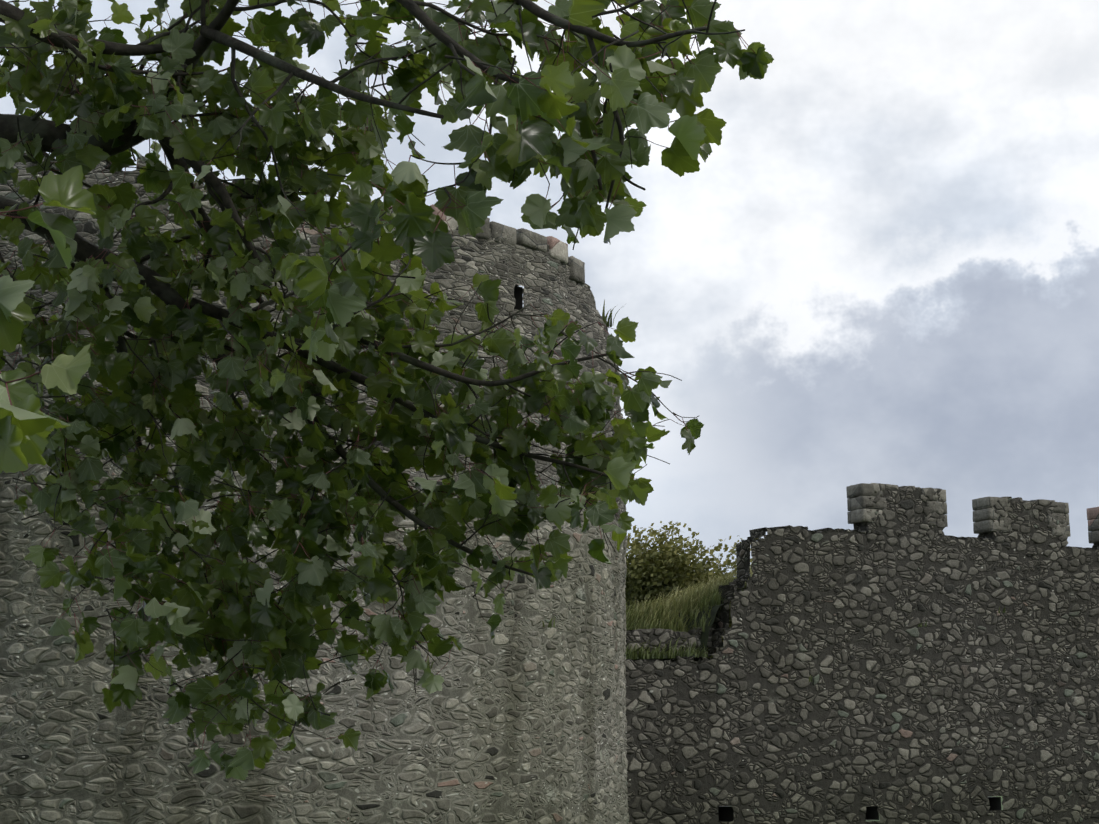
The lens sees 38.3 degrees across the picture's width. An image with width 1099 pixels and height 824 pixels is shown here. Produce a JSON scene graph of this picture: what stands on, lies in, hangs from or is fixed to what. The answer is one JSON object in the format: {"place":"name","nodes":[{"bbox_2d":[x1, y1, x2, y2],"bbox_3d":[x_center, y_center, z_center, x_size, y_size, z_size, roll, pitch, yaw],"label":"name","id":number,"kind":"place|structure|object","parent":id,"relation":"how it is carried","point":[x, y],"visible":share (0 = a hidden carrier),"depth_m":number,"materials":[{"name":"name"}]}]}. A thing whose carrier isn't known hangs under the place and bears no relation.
{"place":"outdoors","nodes":[
{"label":"outdoors","id":0,"kind":"place"},
{"bbox_2d":[0,0,1098,572],"label":"sky","id":1,"kind":"structure","parent":0,"point":[883,267],"materials":[{"name":"white"}]},
{"bbox_2d":[635,595,734,658],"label":"turf wall","id":2,"kind":"structure","parent":0,"point":[705,634],"depth_m":25.91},
{"bbox_2d":[625,567,751,659],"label":"grass","id":3,"kind":"structure","parent":0,"point":[690,603],"depth_m":26.16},
{"bbox_2d":[866,796,1002,820],"bbox_3d":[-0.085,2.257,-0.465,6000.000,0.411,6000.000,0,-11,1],"label":"ground","id":4,"kind":"structure","parent":0,"point":[989,796],"depth_m":48.19,"materials":[{"name":"plant"}]},
{"bbox_2d":[0,151,628,823],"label":"tower","id":5,"kind":"structure","parent":4,"relation":"on","point":[520,717],"depth_m":18.18,"materials":[{"name":"stone"}]},
{"bbox_2d":[430,204,457,233],"bbox_3d":[-1.405,-2.323,19.742,0.450,0.320,0.500,8,-14,-36],"label":"tower coping","id":6,"kind":"object","parent":5,"relation":"attached to","point":[450,222],"visible":0.17,"depth_m":19.54,"materials":[{"name":"beige stone"}]},
{"bbox_2d":[476,218,489,238],"bbox_3d":[-1.076,-2.301,20.011,0.400,0.270,0.500,10,-15,-40],"label":"tower coping","id":7,"kind":"object","parent":5,"relation":"attached to","point":[485,228],"visible":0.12,"depth_m":19.91,"materials":[{"name":"grey stone"}]},
{"bbox_2d":[490,221,515,245],"bbox_3d":[-0.754,-2.231,20.308,0.500,0.240,0.420,-11,-16,43],"label":"tower coping","id":8,"kind":"object","parent":5,"relation":"attached to","point":[499,228],"visible":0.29,"depth_m":20.12,"materials":[{"name":"grey stone"}]},
{"bbox_2d":[514,285,522,312],"bbox_3d":[-0.602,-1.413,20.348,0.510,0.340,0.200,-10,-15,41],"label":"arrow slit","id":9,"kind":"object","parent":5,"relation":"in","point":[518,293],"visible":0.31,"depth_m":20.30,"materials":[{"name":"black"}]},
{"bbox_2d":[516,228,546,251],"bbox_3d":[-0.389,-2.204,20.723,0.500,0.200,0.500,-9,-15,38],"label":"tower coping","id":10,"kind":"object","parent":5,"relation":"attached to","point":[526,238],"visible":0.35,"depth_m":20.52,"materials":[{"name":"grey stone"}]},
{"bbox_2d":[547,236,567,263],"bbox_3d":[-0.077,-2.127,21.142,0.500,0.260,0.400,-7,-14,33],"label":"tower coping","id":11,"kind":"object","parent":5,"relation":"on","point":[558,249],"visible":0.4,"depth_m":20.97,"materials":[{"name":"beige stone"}]},
{"bbox_2d":[567,256,584,284],"bbox_3d":[0.176,-1.896,21.521,0.500,0.300,0.350,-6,-13,28],"label":"tower coping","id":12,"kind":"object","parent":5,"relation":"attached to","point":[577,269],"visible":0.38,"depth_m":21.35,"materials":[{"name":"grey stone"}]},
{"bbox_2d":[625,521,757,619],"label":"bush","id":13,"kind":"object","parent":4,"relation":"on","point":[654,571],"depth_m":79.66,"materials":[{"name":"green plant"}]},
{"bbox_2d":[669,562,735,660],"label":"oak crown","id":14,"kind":"object","parent":4,"relation":"on","point":[687,581],"depth_m":78.69},
{"bbox_2d":[426,299,1005,681],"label":"wall weeds","id":15,"kind":"object","parent":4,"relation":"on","point":[608,323],"depth_m":22.20,"materials":[{"name":"green plant"}]},
{"bbox_2d":[626,629,648,642],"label":"stone","id":16,"kind":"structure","parent":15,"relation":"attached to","point":[630,636],"depth_m":25.33,"materials":[{"name":"grey stone"}]},
{"bbox_2d":[626,639,648,653],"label":"stone","id":17,"kind":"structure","parent":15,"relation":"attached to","point":[633,645],"depth_m":25.29,"materials":[{"name":"grey stone"}]},
{"bbox_2d":[647,645,664,659],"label":"stone","id":18,"kind":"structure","parent":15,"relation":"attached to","point":[661,647],"depth_m":25.48,"materials":[{"name":"grey stone"}]},
{"bbox_2d":[646,628,688,648],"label":"stone","id":19,"kind":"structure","parent":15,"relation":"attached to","point":[666,635],"depth_m":25.59,"materials":[{"name":"grey stone"}]},
{"bbox_2d":[665,644,685,653],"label":"stone","id":20,"kind":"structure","parent":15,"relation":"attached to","point":[666,648],"depth_m":25.60,"materials":[{"name":"grey stone"}]},
{"bbox_2d":[673,632,700,648],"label":"stone","id":21,"kind":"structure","parent":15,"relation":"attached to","point":[691,639],"depth_m":25.74,"materials":[{"name":"grey stone"}]},
{"bbox_2d":[685,627,718,646],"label":"stone","id":22,"kind":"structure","parent":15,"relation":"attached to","point":[694,631],"depth_m":25.89,"materials":[{"name":"grey stone"}]},
{"bbox_2d":[707,637,722,653],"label":"stone","id":23,"kind":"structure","parent":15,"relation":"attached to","point":[709,642],"depth_m":25.89,"materials":[{"name":"black stone"}]},
{"bbox_2d":[625,525,1098,823],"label":"curtain wall","id":24,"kind":"structure","parent":4,"relation":"on","point":[964,704],"depth_m":26.78,"materials":[{"name":"grey stone"}]},
{"bbox_2d":[627,629,664,649],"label":"stone","id":25,"kind":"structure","parent":24,"relation":"attached to","point":[644,635],"depth_m":25.42,"materials":[{"name":"grey stone"}]},
{"bbox_2d":[718,806,733,821],"bbox_3d":[2.699,6.430,25.308,0.280,0.240,0.510,5,-13,-25],"label":"putlog hole","id":26,"kind":"object","parent":24,"relation":"attached to","point":[726,813],"visible":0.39,"depth_m":25.32,"materials":[{"name":"grey stone"}]},
{"bbox_2d":[865,806,878,819],"bbox_3d":[5.244,6.696,26.475,0.280,0.240,0.510,5,-13,-25],"label":"putlog hole","id":27,"kind":"object","parent":24,"relation":"attached to","point":[872,813],"visible":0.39,"depth_m":26.45,"materials":[{"name":"grey stone"}]},
{"bbox_2d":[853,483,944,546],"bbox_3d":[6.129,1.859,27.820,1.614,1.018,0.400,5,-13,-25],"label":"merlon","id":28,"kind":"object","parent":24,"relation":"on","point":[905,511],"visible":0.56,"depth_m":27.62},
{"bbox_2d":[846,483,882,498],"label":"stone block","id":29,"kind":"structure","parent":28,"relation":"on","point":[860,489],"depth_m":27.43,"materials":[{"name":"grey stone"}]},
{"bbox_2d":[847,509,881,523],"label":"stone block","id":30,"kind":"structure","parent":28,"relation":"on","point":[858,516],"depth_m":27.34,"materials":[{"name":"grey stone"}]},
{"bbox_2d":[847,496,886,510],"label":"stone block","id":31,"kind":"structure","parent":28,"relation":"on","point":[859,502],"depth_m":27.42,"materials":[{"name":"grey stone"}]},
{"bbox_2d":[921,488,945,501],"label":"stone block","id":32,"kind":"structure","parent":28,"relation":"on","point":[942,494],"depth_m":27.99,"materials":[{"name":"grey stone"}]},
{"bbox_2d":[924,513,947,526],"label":"stone block","id":33,"kind":"structure","parent":28,"relation":"on","point":[933,522],"depth_m":27.87,"materials":[{"name":"grey stone"}]},
{"bbox_2d":[926,501,946,514],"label":"stone block","id":34,"kind":"structure","parent":28,"relation":"on","point":[936,506],"depth_m":27.94,"materials":[{"name":"grey stone"}]},
{"bbox_2d":[987,796,1000,811],"bbox_3d":[7.595,6.834,27.575,0.280,0.240,0.510,5,-13,-25],"label":"putlog hole","id":35,"kind":"object","parent":24,"relation":"attached to","point":[995,803],"visible":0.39,"depth_m":27.55,"materials":[{"name":"grey stone"}]},
{"bbox_2d":[978,497,1067,555],"bbox_3d":[8.661,2.137,28.979,1.673,0.986,0.400,5,-13,-25],"label":"merlon","id":36,"kind":"object","parent":24,"relation":"on","point":[1027,520],"visible":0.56,"depth_m":28.77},
{"bbox_2d":[973,508,1007,521],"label":"stone block","id":37,"kind":"structure","parent":36,"relation":"on","point":[984,514],"depth_m":28.54,"materials":[{"name":"grey stone"}]},
{"bbox_2d":[972,497,1009,510],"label":"stone block","id":38,"kind":"structure","parent":36,"relation":"on","point":[983,503],"depth_m":28.60,"materials":[{"name":"grey stone"}]},
{"bbox_2d":[973,520,1011,533],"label":"stone block","id":39,"kind":"structure","parent":36,"relation":"on","point":[985,526],"depth_m":28.50,"materials":[{"name":"grey stone"}]},
{"bbox_2d":[1047,513,1069,524],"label":"stone block","id":40,"kind":"structure","parent":36,"relation":"on","point":[1050,516],"depth_m":29.11,"materials":[{"name":"grey stone"}]},
{"bbox_2d":[1051,501,1068,513],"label":"stone block","id":41,"kind":"structure","parent":36,"relation":"on","point":[1060,508],"depth_m":29.18,"materials":[{"name":"grey stone"}]},
{"bbox_2d":[1052,525,1070,536],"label":"stone block","id":42,"kind":"structure","parent":36,"relation":"on","point":[1061,531],"depth_m":29.08,"materials":[{"name":"grey stone"}]},
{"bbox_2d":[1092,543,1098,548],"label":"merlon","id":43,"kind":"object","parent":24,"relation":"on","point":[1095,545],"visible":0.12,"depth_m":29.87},
{"bbox_2d":[1087,507,1098,519],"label":"stone block","id":44,"kind":"structure","parent":43,"relation":"on","point":[1093,513],"depth_m":29.87,"materials":[{"name":"stone"}]},
{"bbox_2d":[1088,519,1098,531],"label":"stone block","id":45,"kind":"structure","parent":43,"relation":"on","point":[1093,524],"depth_m":29.84,"materials":[{"name":"grey stone"}]},
{"bbox_2d":[1088,531,1098,543],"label":"stone block","id":46,"kind":"structure","parent":43,"relation":"on","point":[1093,537],"depth_m":29.80,"materials":[{"name":"grey stone"}]},
{"bbox_3d":[-3.108,-6.346,5.632,16.268,7.262,13.908,0,-11,1],"label":"sycamore","id":47,"kind":"object","parent":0,"visible":0},
{"bbox_2d":[0,0,754,755],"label":"sycamore petioles","id":48,"kind":"object","parent":47,"relation":"attached to","point":[314,328],"visible":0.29,"depth_m":5.96,"materials":[{"name":"green plant"}]},
{"bbox_2d":[0,0,773,779],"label":"sycamore","id":49,"kind":"object","parent":47,"relation":"on","point":[30,432],"depth_m":5.92,"materials":[{"name":"green plant"}]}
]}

